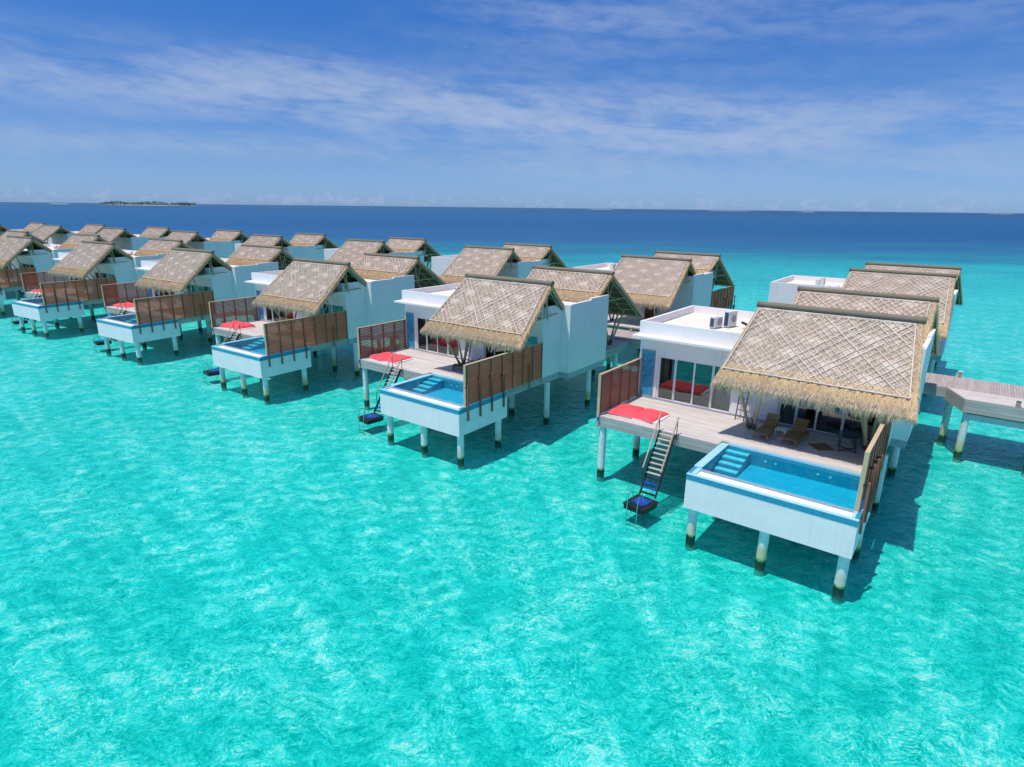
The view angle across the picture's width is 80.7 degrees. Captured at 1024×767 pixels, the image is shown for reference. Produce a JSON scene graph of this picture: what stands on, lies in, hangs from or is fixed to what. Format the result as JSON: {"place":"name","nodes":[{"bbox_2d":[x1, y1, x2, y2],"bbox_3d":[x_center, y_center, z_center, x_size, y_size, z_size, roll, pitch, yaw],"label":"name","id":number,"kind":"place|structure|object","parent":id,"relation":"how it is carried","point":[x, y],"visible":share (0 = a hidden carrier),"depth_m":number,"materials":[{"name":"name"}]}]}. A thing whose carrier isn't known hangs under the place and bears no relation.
{"place":"outdoors","nodes":[
{"label":"outdoors","id":0,"kind":"place"},
{"bbox_2d":[463,341,471,362],"bbox_3d":[-3.177,-2.498,43.370,0.485,1.963,0.558,12,20,35],"label":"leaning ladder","id":1,"kind":"object","parent":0,"point":[469,351],"visible":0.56,"depth_m":43.28,"materials":[{"name":"brown wood"}]},
{"bbox_2d":[0,202,1023,766],"bbox_3d":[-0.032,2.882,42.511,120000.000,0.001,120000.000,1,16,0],"label":"seabed","id":2,"kind":"structure","parent":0,"point":[32,694],"depth_m":25.96,"materials":[{"name":"sand"}]},
{"bbox_2d":[0,222,45,235],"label":"water villa","id":3,"kind":"object","parent":2,"relation":"on","point":[31,227],"visible":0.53,"depth_m":136.12,"materials":[{"name":"beige plant"}]},
{"bbox_2d":[0,230,47,296],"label":"water villa","id":4,"kind":"object","parent":2,"relation":"on","point":[15,233],"visible":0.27,"depth_m":97.44,"materials":[{"name":"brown wood"}]},
{"bbox_2d":[0,233,122,316],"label":"water villa","id":5,"kind":"object","parent":2,"relation":"on","point":[21,252],"visible":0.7,"depth_m":82.62,"materials":[{"name":"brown wood"}]},
{"bbox_2d":[0,267,37,294],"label":"slatted fence","id":6,"kind":"object","parent":5,"relation":"attached to","point":[8,276],"visible":0.71,"depth_m":80.07,"materials":[{"name":"wood"}]},
{"bbox_2d":[18,262,36,282],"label":"sliding door","id":7,"kind":"structure","parent":5,"relation":"in","point":[25,265],"depth_m":83.42,"materials":[{"name":"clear glass"}]},
{"bbox_2d":[31,224,105,244],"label":"water villa","id":8,"kind":"object","parent":2,"relation":"on","point":[55,234],"visible":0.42,"depth_m":124.99,"materials":[{"name":"beige plant"}]},
{"bbox_2d":[11,238,192,339],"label":"water villa","id":9,"kind":"object","parent":2,"relation":"on","point":[84,260],"visible":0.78,"depth_m":71.86,"materials":[{"name":"white paint"}]},
{"bbox_2d":[24,287,41,319],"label":"swim stairs","id":10,"kind":"structure","parent":9,"relation":"attached to","point":[36,295],"depth_m":72.97,"materials":[{"name":"metal"}]},
{"bbox_2d":[20,271,64,291],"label":"slatted fence","id":11,"kind":"object","parent":9,"relation":"attached to","point":[32,280],"visible":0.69,"depth_m":76.13,"materials":[{"name":"brown wood"}]},
{"bbox_2d":[70,277,83,287],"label":"sliding door","id":12,"kind":"structure","parent":9,"relation":"in","point":[71,279],"depth_m":77.54,"materials":[{"name":"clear glass"}]},
{"bbox_2d":[39,277,118,312],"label":"slatted fence","id":13,"kind":"object","parent":9,"relation":"attached to","point":[81,293],"visible":0.88,"depth_m":68.53,"materials":[{"name":"wood"}]},
{"bbox_2d":[94,271,116,292],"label":"sliding door","id":14,"kind":"structure","parent":9,"relation":"in","point":[105,275],"depth_m":73.57,"materials":[{"name":"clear glass"}]},
{"bbox_2d":[96,226,171,250],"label":"water villa","id":15,"kind":"object","parent":2,"relation":"on","point":[123,238],"visible":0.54,"depth_m":114.03,"materials":[{"name":"beige plant"}]},
{"bbox_2d":[96,244,293,365],"bbox_3d":[-34.267,-9.773,67.389,14.291,10.853,22.312,11,19,31],"label":"water villa","id":16,"kind":"object","parent":2,"relation":"on","point":[174,271],"visible":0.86,"depth_m":62.13,"materials":[{"name":"paint"}]},
{"bbox_2d":[110,301,126,339],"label":"swim stairs","id":17,"kind":"structure","parent":16,"relation":"attached to","point":[120,311],"depth_m":62.99,"materials":[{"name":"metal"}]},
{"bbox_2d":[101,282,147,306],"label":"slatted fence","id":18,"kind":"object","parent":16,"relation":"attached to","point":[118,288],"visible":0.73,"depth_m":66.50,"materials":[{"name":"brown wood"}]},
{"bbox_2d":[153,288,173,302],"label":"sliding door","id":19,"kind":"structure","parent":16,"relation":"in","point":[160,292],"depth_m":67.57,"materials":[{"name":"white glass"}]},
{"bbox_2d":[133,290,214,333],"bbox_3d":[-32.694,-7.079,59.023,0.372,3.245,7.800,11,19,31],"label":"slatted fence","id":20,"kind":"object","parent":16,"relation":"attached to","point":[161,309],"visible":0.91,"depth_m":58.52,"materials":[{"name":"wood"}]},
{"bbox_2d":[186,284,212,309],"bbox_3d":[-32.880,-9.107,63.544,4.630,2.670,0.110,11,19,31],"label":"sliding door","id":21,"kind":"structure","parent":16,"relation":"in","point":[192,288],"depth_m":63.33,"materials":[{"name":"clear glass"}]},
{"bbox_2d":[164,229,248,258],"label":"water villa","id":22,"kind":"object","parent":2,"relation":"on","point":[220,243],"visible":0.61,"depth_m":105.04,"materials":[{"name":"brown wood"}]},
{"bbox_2d":[227,233,338,259],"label":"water villa","id":23,"kind":"object","parent":2,"relation":"on","point":[307,245],"visible":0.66,"depth_m":96.09,"materials":[{"name":"beige plant"}]},
{"bbox_2d":[211,253,446,404],"bbox_3d":[-17.351,-6.415,56.535,14.291,10.853,22.312,12,20,33],"label":"water villa","id":24,"kind":"object","parent":2,"relation":"on","point":[367,289],"visible":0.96,"depth_m":51.55,"materials":[{"name":"white paint"}]},
{"bbox_2d":[218,322,240,368],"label":"swim stairs","id":25,"kind":"structure","parent":24,"relation":"attached to","point":[233,335],"depth_m":52.39,"materials":[{"name":"metal"}]},
{"bbox_2d":[208,296,257,326],"bbox_3d":[-25.952,-6.697,56.385,0.157,2.395,4.665,12,20,33],"label":"slatted fence","id":26,"kind":"object","parent":24,"relation":"attached to","point":[235,309],"visible":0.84,"depth_m":56.16,"materials":[{"name":"brown wood"}]},
{"bbox_2d":[265,305,293,321],"bbox_3d":[-21.779,-6.900,56.410,4.410,2.670,0.110,12,20,33],"label":"sliding door","id":27,"kind":"structure","parent":24,"relation":"in","point":[271,317],"depth_m":57.01,"materials":[{"name":"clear glass"}]},
{"bbox_2d":[263,310,347,366],"bbox_3d":[-16.149,-3.708,48.112,0.372,3.245,7.800,12,20,33],"label":"slatted fence","id":28,"kind":"object","parent":24,"relation":"attached to","point":[300,339],"visible":1,"depth_m":47.62,"materials":[{"name":"wood"}]},
{"bbox_2d":[310,303,343,332],"bbox_3d":[-16.128,-5.735,52.638,4.630,2.670,0.110,12,20,33],"label":"sliding door","id":29,"kind":"structure","parent":24,"relation":"in","point":[334,307],"depth_m":52.07,"materials":[{"name":"teal glass"}]},
{"bbox_2d":[324,237,440,267],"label":"water villa","id":30,"kind":"object","parent":2,"relation":"on","point":[352,251],"visible":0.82,"depth_m":84.07,"materials":[{"name":"beige plant"}]},
{"bbox_2d":[431,243,567,283],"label":"water villa","id":31,"kind":"object","parent":2,"relation":"on","point":[515,260],"visible":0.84,"depth_m":71.19,"materials":[{"name":"beige plant"}]},
{"bbox_2d":[358,265,643,470],"bbox_3d":[-1.161,-2.990,45.428,14.327,10.853,22.296,12,20,35],"label":"water villa","id":32,"kind":"object","parent":2,"relation":"on","point":[561,313],"visible":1,"depth_m":40.77,"materials":[{"name":"white paint"}]},
{"bbox_2d":[357,319,405,358],"bbox_3d":[-9.768,-3.362,45.582,0.157,2.395,4.665,12,20,35],"label":"slatted fence","id":33,"kind":"object","parent":32,"relation":"attached to","point":[359,342],"visible":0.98,"depth_m":45.43,"materials":[{"name":"brown wood"}]},
{"bbox_2d":[373,354,401,414],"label":"swim stairs","id":34,"kind":"structure","parent":32,"relation":"attached to","point":[385,384],"depth_m":41.44,"materials":[{"name":"metal"}]},
{"bbox_2d":[367,357,412,363],"bbox_3d":[-8.991,-1.876,44.399,3.020,0.055,1.800,12,20,35],"label":"white pad","id":35,"kind":"object","parent":32,"relation":"on","point":[396,362],"visible":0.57,"depth_m":43.63,"materials":[{"name":"fabric"}]},
{"bbox_2d":[368,352,397,359],"bbox_3d":[-9.524,-2.130,44.710,1.445,0.244,1.933,14,21,38],"label":"floor cushion","id":36,"kind":"object","parent":35,"relation":"on","point":[379,356],"visible":0.82,"depth_m":44.37,"materials":[{"name":"red fabric"}]},
{"bbox_2d":[381,354,411,362],"bbox_3d":[-8.438,-1.908,43.991,1.445,0.244,1.933,11,19,32],"label":"floor cushion","id":37,"kind":"object","parent":35,"relation":"on","point":[396,358],"visible":0.88,"depth_m":43.64,"materials":[{"name":"red fabric"}]},
{"bbox_2d":[416,316,458,356],"bbox_3d":[-5.595,-3.522,45.461,4.410,2.670,0.110,12,20,35],"label":"sliding door","id":38,"kind":"structure","parent":32,"relation":"in","point":[425,343],"depth_m":45.95,"materials":[{"name":"white glass"}]},
{"bbox_2d":[452,357,480,370],"bbox_3d":[-3.075,-1.360,41.422,2.000,0.860,0.720,3,16,7],"label":"sun lounger","id":39,"kind":"object","parent":32,"relation":"on","point":[457,365],"visible":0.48,"depth_m":41.34,"materials":[{"name":"wicker"}]},
{"bbox_2d":[463,342,542,420],"bbox_3d":[-0.278,-0.282,36.984,0.372,3.245,7.800,12,20,35],"label":"slatted fence","id":40,"kind":"object","parent":32,"relation":"attached to","point":[489,376],"visible":0.98,"depth_m":36.41,"materials":[{"name":"wood"}]},
{"bbox_2d":[484,334,537,358],"bbox_3d":[-0.086,-2.305,41.506,4.630,2.670,0.110,12,20,35],"label":"sliding door","id":41,"kind":"structure","parent":32,"relation":"in","point":[530,334],"depth_m":42.45,"materials":[{"name":"white glass"}]},
{"bbox_2d":[573,251,734,354],"bbox_3d":[15.167,-9.025,66.725,14.291,10.853,22.312,12,20,35],"label":"water villa","id":42,"kind":"object","parent":2,"relation":"on","point":[660,283],"visible":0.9,"depth_m":58.97,"materials":[{"name":"beige plant"}]},
{"bbox_2d":[610,263,615,269],"bbox_3d":[10.950,-12.501,65.238,0.360,0.960,0.805,11,19,31],"label":"air conditioner","id":43,"kind":"object","parent":42,"relation":"on","point":[612,266],"visible":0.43,"depth_m":64.92,"materials":[{"name":"white metal"}]},
{"bbox_2d":[645,306,656,317],"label":"entrance door","id":44,"kind":"structure","parent":42,"relation":"in","point":[649,313],"depth_m":61.74,"materials":[{"name":"wood"}]},
{"bbox_2d":[710,285,735,309],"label":"slatted fence","id":45,"kind":"object","parent":42,"relation":"attached to","point":[722,298],"visible":0.84,"depth_m":68.59,"materials":[{"name":"wood"}]},
{"bbox_2d":[393,328,1023,476],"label":"jetty","id":46,"kind":"object","parent":2,"relation":"on","point":[989,402],"visible":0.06,"depth_m":36.84,"materials":[{"name":"concrete"}]},
{"bbox_2d":[1015,399,1021,407],"bbox_3d":[28.827,1.142,34.289,0.240,0.400,0.240,13,20,36],"label":"bollard light","id":47,"kind":"object","parent":46,"relation":"on","point":[1018,403],"visible":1,"depth_m":34.20,"materials":[{"name":"metal"}]},
{"bbox_2d":[596,286,939,604],"bbox_3d":[14.693,0.564,33.863,14.327,10.853,22.296,13,20,36],"label":"water villa","id":48,"kind":"object","parent":2,"relation":"on","point":[832,361],"visible":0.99,"depth_m":28.17,"materials":[{"name":"paint"}]},
{"bbox_2d":[597,358,640,414],"bbox_3d":[6.090,0.158,34.134,0.157,2.395,4.665,13,20,36],"label":"slatted fence","id":49,"kind":"object","parent":48,"relation":"attached to","point":[619,377],"visible":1,"depth_m":33.92,"materials":[{"name":"brown wood"}]},
{"bbox_2d":[605,404,669,423],"bbox_3d":[6.845,1.647,32.940,3.020,0.055,1.800,13,20,36],"label":"white pad","id":50,"kind":"object","parent":48,"relation":"on","point":[655,422],"visible":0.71,"depth_m":32.26,"materials":[{"name":"fabric"}]},
{"bbox_2d":[608,404,644,417],"bbox_3d":[6.318,1.391,33.258,1.445,0.244,1.933,11,19,32],"label":"floor cushion","id":51,"kind":"object","parent":50,"relation":"on","point":[626,410],"visible":0.97,"depth_m":32.91,"materials":[{"name":"red fabric"}]},
{"bbox_2d":[631,408,668,422],"bbox_3d":[7.392,1.617,32.525,1.445,0.244,1.933,15,21,40],"label":"floor cushion","id":52,"kind":"object","parent":50,"relation":"on","point":[650,415],"visible":0.98,"depth_m":32.22,"materials":[{"name":"red fabric"}]},
{"bbox_2d":[639,413,678,498],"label":"swim stairs","id":53,"kind":"structure","parent":48,"relation":"attached to","point":[665,460],"depth_m":29.92,"materials":[{"name":"metal"}]},
{"bbox_2d":[664,379,678,396],"bbox_3d":[9.456,0.319,35.894,0.560,1.008,0.704,-9,19,-30],"label":"lounge chair","id":54,"kind":"object","parent":48,"relation":"on","point":[668,385],"visible":0.95,"depth_m":35.95,"materials":[{"name":"wicker"}]},
{"bbox_2d":[656,355,732,412],"bbox_3d":[10.262,0.015,33.956,4.410,2.670,0.110,13,20,36],"label":"sliding door","id":55,"kind":"structure","parent":48,"relation":"in","point":[660,356],"depth_m":34.10,"materials":[{"name":"white glass"}]},
{"bbox_2d":[674,384,716,404],"bbox_3d":[11.115,0.275,35.952,2.120,1.100,2.200,13,20,36],"label":"bed","id":56,"kind":"object","parent":48,"relation":"on","point":[701,394],"visible":0.82,"depth_m":35.46,"materials":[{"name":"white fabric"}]},
{"bbox_2d":[709,316,722,328],"bbox_3d":[11.908,-3.558,35.147,0.805,0.680,0.360,-11,20,-35],"label":"air conditioner","id":57,"kind":"object","parent":48,"relation":"on","point":[716,321],"visible":1,"depth_m":34.96,"materials":[{"name":"white metal"}]},
{"bbox_2d":[715,367,730,410],"bbox_3d":[11.736,0.356,33.165,0.950,2.500,0.128,13,20,36],"label":"curtain","id":58,"kind":"object","parent":48,"relation":"hanging from","point":[722,400],"visible":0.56,"depth_m":33.35,"materials":[{"name":"white fabric"}]},
{"bbox_2d":[723,310,737,327],"bbox_3d":[12.848,-3.781,35.444,0.805,0.960,0.360,-11,20,-35],"label":"air conditioner","id":59,"kind":"object","parent":48,"relation":"on","point":[730,318],"visible":1,"depth_m":35.26,"materials":[{"name":"white metal"}]},
{"bbox_2d":[735,392,748,420],"bbox_3d":[12.292,0.967,32.096,0.485,1.963,0.558,13,20,36],"label":"leaning ladder","id":60,"kind":"object","parent":48,"relation":"on","point":[739,409],"visible":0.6,"depth_m":32.16,"materials":[{"name":"brown wood"}]},
{"bbox_2d":[752,413,780,440],"bbox_3d":[12.760,2.135,30.060,0.720,0.860,2.000,14,21,38],"label":"sun lounger","id":61,"kind":"object","parent":48,"relation":"on","point":[768,426],"visible":0.98,"depth_m":30.23,"materials":[{"name":"brown wood"}]},
{"bbox_2d":[774,426,787,439],"bbox_3d":[13.282,2.440,29.766,0.480,0.450,0.480,14,21,38],"label":"side table","id":62,"kind":"object","parent":48,"relation":"on","point":[781,428],"visible":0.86,"depth_m":29.72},
{"bbox_2d":[780,399,799,424],"bbox_3d":[14.445,0.971,31.163,0.800,2.500,0.128,13,20,36],"label":"curtain","id":63,"kind":"object","parent":48,"relation":"hanging from","point":[788,413],"visible":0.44,"depth_m":31.36,"materials":[{"name":"grey fabric"}]},
{"bbox_2d":[780,418,809,446],"bbox_3d":[13.837,2.351,29.361,0.720,0.860,2.000,15,21,40],"label":"sun lounger","id":64,"kind":"object","parent":48,"relation":"on","point":[793,435],"visible":1,"depth_m":29.52,"materials":[{"name":"brown wood"}]},
{"bbox_2d":[808,443,834,450],"bbox_3d":[14.714,3.006,28.645,0.840,0.022,0.840,-1,16,-5],"label":"woven mat","id":65,"kind":"object","parent":48,"relation":"on","point":[821,446],"visible":1,"depth_m":28.64,"materials":[{"name":"brown wicker"}]},
{"bbox_2d":[777,397,881,440],"bbox_3d":[15.712,1.252,29.927,4.630,2.670,0.110,13,20,36],"label":"sliding door","id":66,"kind":"structure","parent":48,"relation":"in","point":[779,408],"depth_m":30.48,"materials":[{"name":"white glass"}]},
{"bbox_2d":[835,430,862,453],"bbox_3d":[15.723,2.755,28.223,1.160,0.767,1.160,8,18,25],"label":"round table","id":67,"kind":"object","parent":48,"relation":"on","point":[846,434],"visible":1,"depth_m":28.13,"materials":[{"name":"brown glass"}]},
{"bbox_2d":[852,425,872,448],"bbox_3d":[16.741,2.507,28.683,0.704,1.008,0.560,-6,18,-23],"label":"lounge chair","id":68,"kind":"object","parent":48,"relation":"on","point":[869,428],"visible":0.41,"depth_m":28.66,"materials":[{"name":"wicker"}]},
{"bbox_2d":[854,416,892,533],"bbox_3d":[15.451,3.274,25.409,0.372,3.245,7.800,13,20,36],"label":"slatted fence","id":69,"kind":"object","parent":48,"relation":"attached to","point":[874,457],"visible":0.89,"depth_m":23.60,"materials":[{"name":"wood"}]},
{"bbox_2d":[768,262,962,395],"bbox_3d":[31.889,-5.455,55.138,14.291,10.853,22.312,13,20,36],"label":"water villa","id":70,"kind":"object","parent":2,"relation":"on","point":[944,283],"visible":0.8,"depth_m":48.23,"materials":[{"name":"beige plant"}]},
{"bbox_2d":[820,277,825,285],"bbox_3d":[27.666,-8.951,53.720,0.360,0.960,0.805,11,19,32],"label":"air conditioner","id":71,"kind":"object","parent":70,"relation":"on","point":[822,281],"visible":0.67,"depth_m":53.38,"materials":[{"name":"white metal"}]},
{"bbox_2d":[0,202,1023,766],"bbox_3d":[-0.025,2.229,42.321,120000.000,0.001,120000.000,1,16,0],"label":"sea","id":72,"kind":"structure","parent":0,"point":[556,648],"depth_m":23.12,"materials":[{"name":"teal liquid"}]},
{"bbox_2d":[11,316,27,330],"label":"swim float","id":73,"kind":"object","parent":72,"relation":"on","point":[16,322],"visible":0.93,"depth_m":71.63,"materials":[{"name":"plastic"}]},
{"bbox_2d":[93,335,111,351],"bbox_3d":[-42.180,-4.102,62.054,1.200,1.868,1.469,14,21,37],"label":"swim float","id":74,"kind":"object","parent":72,"relation":"on","point":[99,342],"visible":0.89,"depth_m":61.64,"materials":[{"name":"plastic"}]},
{"bbox_2d":[100,201,196,205],"bbox_3d":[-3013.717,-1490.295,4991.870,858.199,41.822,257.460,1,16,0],"label":"island","id":75,"kind":"object","parent":72,"relation":"in","point":[147,203],"visible":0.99,"depth_m":4934.43,"materials":[{"name":"green plant"}]},
{"bbox_2d":[203,363,219,384],"bbox_3d":[-25.539,-0.841,51.523,1.200,1.868,1.469,15,21,40],"label":"swim float","id":76,"kind":"object","parent":72,"relation":"on","point":[212,372],"visible":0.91,"depth_m":51.14,"materials":[{"name":"rubber"}]},
{"bbox_2d":[357,408,383,431],"bbox_3d":[-9.577,2.496,40.708,1.200,1.868,1.469,16,22,41],"label":"swim float","id":77,"kind":"object","parent":72,"relation":"on","point":[370,418],"visible":0.91,"depth_m":40.44,"materials":[{"name":"plastic"}]},
{"bbox_2d":[622,490,658,528],"bbox_3d":[6.193,6.016,29.256,1.200,1.868,1.469,16,22,42],"label":"swim float","id":78,"kind":"object","parent":72,"relation":"on","point":[641,504],"visible":0.97,"depth_m":28.99,"materials":[{"name":"plastic"}]},
{"bbox_2d":[0,0,1023,212],"label":"sky","id":79,"kind":"structure","parent":0,"point":[762,105],"materials":[{"name":"blue"}]},
{"bbox_3d":[-25.121,-5.219,55.229,3.020,0.055,1.800,12,20,33],"label":"white pad","id":80,"kind":"object","parent":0,"visible":0},
{"bbox_2d":[220,320,241,327],"bbox_3d":[-25.665,-5.556,55.497,1.415,0.428,1.913,10,19,28],"label":"floor cushion","id":81,"kind":"object","parent":80,"relation":"on","point":[227,324],"visible":0.58,"depth_m":54.96,"materials":[{"name":"red fabric"}]},
{"bbox_2d":[230,322,255,328],"bbox_3d":[-24.554,-5.344,54.815,1.415,0.428,1.913,14,21,38],"label":"floor cushion","id":82,"kind":"object","parent":80,"relation":"on","point":[245,325],"visible":0.88,"depth_m":54.45,"materials":[{"name":"red fabric"}]},
{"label":"white pad","id":83,"kind":"object","parent":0,"visible":0},
{"bbox_2d":[112,302,131,306],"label":"floor cushion","id":84,"kind":"object","parent":83,"relation":"on","point":[117,304],"visible":0.68,"depth_m":65.66,"materials":[{"name":"red fabric"}]},
{"bbox_2d":[119,303,133,307],"bbox_3d":[-41.383,-8.529,65.405,1.445,0.244,1.933,9,18,28],"label":"floor cushion","id":85,"kind":"object","parent":83,"relation":"on","point":[129,305],"visible":0.61,"depth_m":64.92,"materials":[{"name":"red fabric"}]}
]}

